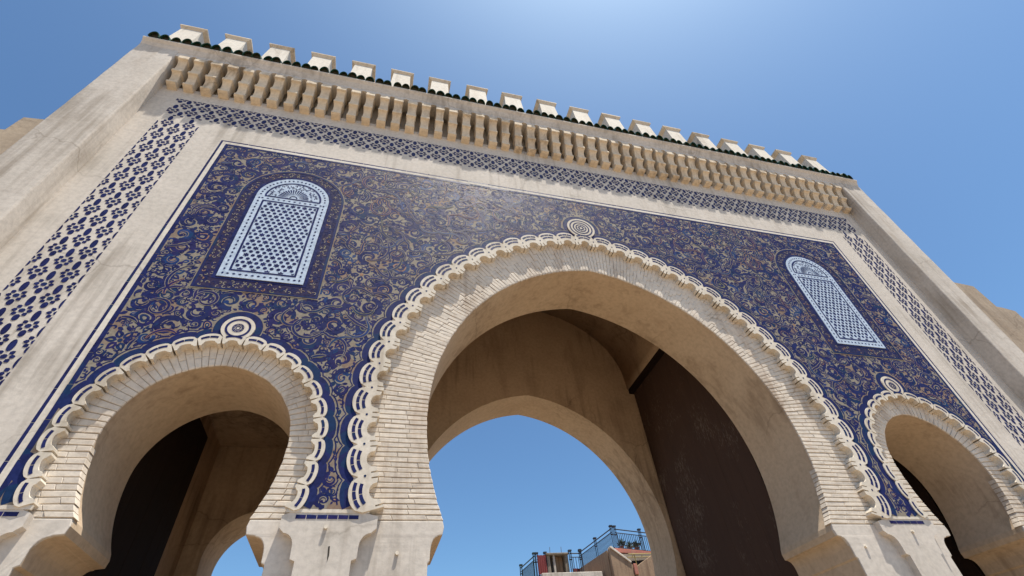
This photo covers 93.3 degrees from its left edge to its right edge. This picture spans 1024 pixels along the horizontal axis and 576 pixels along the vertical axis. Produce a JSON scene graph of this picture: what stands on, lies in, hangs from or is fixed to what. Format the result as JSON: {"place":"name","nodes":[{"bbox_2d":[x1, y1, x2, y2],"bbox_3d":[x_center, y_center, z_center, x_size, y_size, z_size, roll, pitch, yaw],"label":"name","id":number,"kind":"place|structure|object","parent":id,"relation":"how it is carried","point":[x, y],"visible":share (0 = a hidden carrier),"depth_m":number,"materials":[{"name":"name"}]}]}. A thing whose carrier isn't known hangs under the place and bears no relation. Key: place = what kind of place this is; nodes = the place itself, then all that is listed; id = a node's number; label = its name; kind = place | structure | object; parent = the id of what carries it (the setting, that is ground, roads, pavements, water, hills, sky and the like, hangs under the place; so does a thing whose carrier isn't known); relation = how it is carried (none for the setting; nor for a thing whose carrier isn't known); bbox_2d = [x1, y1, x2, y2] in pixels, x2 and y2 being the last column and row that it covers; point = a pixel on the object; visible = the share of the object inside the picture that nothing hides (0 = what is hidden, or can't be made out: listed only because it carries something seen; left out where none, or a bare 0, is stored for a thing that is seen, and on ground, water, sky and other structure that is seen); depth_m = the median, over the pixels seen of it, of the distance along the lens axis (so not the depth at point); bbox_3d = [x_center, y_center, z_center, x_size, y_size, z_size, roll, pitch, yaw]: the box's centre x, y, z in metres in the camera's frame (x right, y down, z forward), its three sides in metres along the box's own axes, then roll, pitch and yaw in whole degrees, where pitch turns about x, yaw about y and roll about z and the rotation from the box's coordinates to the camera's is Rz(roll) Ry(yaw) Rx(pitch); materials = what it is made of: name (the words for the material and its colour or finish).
{"place":"outdoors","nodes":[
{"label":"outdoors","id":0,"kind":"place"},
{"bbox_2d":[0,24,1023,575],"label":"city gate","id":1,"kind":"structure","parent":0,"point":[282,310],"depth_m":9.10,"materials":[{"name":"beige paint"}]},
{"bbox_2d":[83,418,207,575],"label":"door leaf","id":2,"kind":"structure","parent":1,"relation":"in","point":[153,495],"depth_m":7.24,"materials":[{"name":"brown wood"}]},
{"bbox_2d":[189,171,344,299],"bbox_3d":[-3.999,-1.103,8.432,1.806,3.303,0.023,7,-45,-13],"label":"blind window","id":3,"kind":"structure","parent":1,"relation":"in","point":[277,237],"depth_m":8.15,"materials":[{"name":"blue tile"}]},
{"bbox_2d":[634,352,798,575],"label":"door leaf","id":4,"kind":"structure","parent":1,"relation":"in","point":[716,496],"depth_m":10.40,"materials":[{"name":"brown wood"}]},
{"bbox_2d":[775,249,904,360],"bbox_3d":[7.176,0.222,10.991,1.806,3.303,0.023,7,-45,-13],"label":"blind window","id":5,"kind":"structure","parent":1,"relation":"in","point":[843,322],"depth_m":10.76,"materials":[{"name":"blue tile"}]},
{"bbox_2d":[892,458,984,575],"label":"door leaf","id":6,"kind":"structure","parent":1,"relation":"in","point":[967,567],"depth_m":9.19,"materials":[{"name":"brown wood"}]},
{"bbox_2d":[0,0,1023,575],"label":"sky","id":7,"kind":"structure","parent":0,"point":[919,102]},
{"bbox_2d":[580,546,654,575],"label":"terraced house","id":8,"kind":"structure","parent":0,"point":[611,561],"depth_m":25.39,"materials":[{"name":"beige paint"}]},
{"bbox_2d":[578,525,615,564],"bbox_3d":[4.811,14.944,27.669,0.183,1.170,4.373,10,-46,-16],"label":"railing","id":9,"kind":"object","parent":8,"relation":"on","point":[589,550],"visible":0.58,"depth_m":27.43,"materials":[{"name":"metal"}]},
{"bbox_2d":[618,539,627,547],"bbox_3d":[6.061,14.073,26.561,0.616,0.699,0.692,-31,-49,24],"label":"potted plant","id":10,"kind":"object","parent":8,"relation":"on","point":[621,543],"visible":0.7,"depth_m":26.52,"materials":[{"name":"green plant"}]},
{"bbox_2d":[612,525,650,551],"bbox_3d":[7.332,14.152,27.115,4.009,1.170,0.209,18,-49,-23],"label":"railing","id":11,"kind":"object","parent":8,"relation":"on","point":[638,535],"visible":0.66,"depth_m":26.72,"materials":[{"name":"metal"}]},
{"bbox_2d":[632,539,640,548],"bbox_3d":[6.949,14.405,26.980,0.715,0.672,0.760,-20,-46,15],"label":"potted plant","id":12,"kind":"object","parent":8,"relation":"on","point":[636,544],"visible":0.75,"depth_m":26.94,"materials":[{"name":"green plant"}]},
{"label":"ground","id":13,"kind":"structure","parent":0,"visible":0},
{"bbox_2d":[0,117,44,154],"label":"rampart wall","id":14,"kind":"structure","parent":13,"relation":"on","point":[13,133],"depth_m":8.04,"materials":[{"name":"paint"}]},
{"bbox_2d":[541,547,602,575],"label":"terrace","id":15,"kind":"structure","parent":13,"relation":"on","point":[558,564],"depth_m":25.51,"materials":[{"name":"paint"}]},
{"bbox_2d":[519,552,536,575],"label":"railing","id":16,"kind":"object","parent":15,"relation":"on","point":[533,567],"visible":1,"depth_m":26.05,"materials":[{"name":"black metal"}]},
{"bbox_2d":[534,551,547,575],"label":"railing","id":17,"kind":"object","parent":15,"relation":"on","point":[536,553],"visible":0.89,"depth_m":25.56,"materials":[{"name":"black metal"}]},
{"bbox_2d":[537,555,547,574],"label":"cloth","id":18,"kind":"object","parent":17,"relation":"hanging from","point":[542,563],"visible":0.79,"depth_m":25.31,"materials":[{"name":"red fabric"}]},
{"bbox_2d":[567,549,583,571],"bbox_3d":[3.410,14.526,25.613,0.750,1.170,0.170,7,-45,-13],"label":"railing","id":19,"kind":"object","parent":15,"relation":"on","point":[579,557],"visible":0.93,"depth_m":25.69,"materials":[{"name":"black metal"}]},
{"bbox_2d":[954,282,1023,352],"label":"rampart wall","id":20,"kind":"structure","parent":13,"relation":"on","point":[1009,323],"depth_m":11.80,"materials":[{"name":"paint"}]}
]}

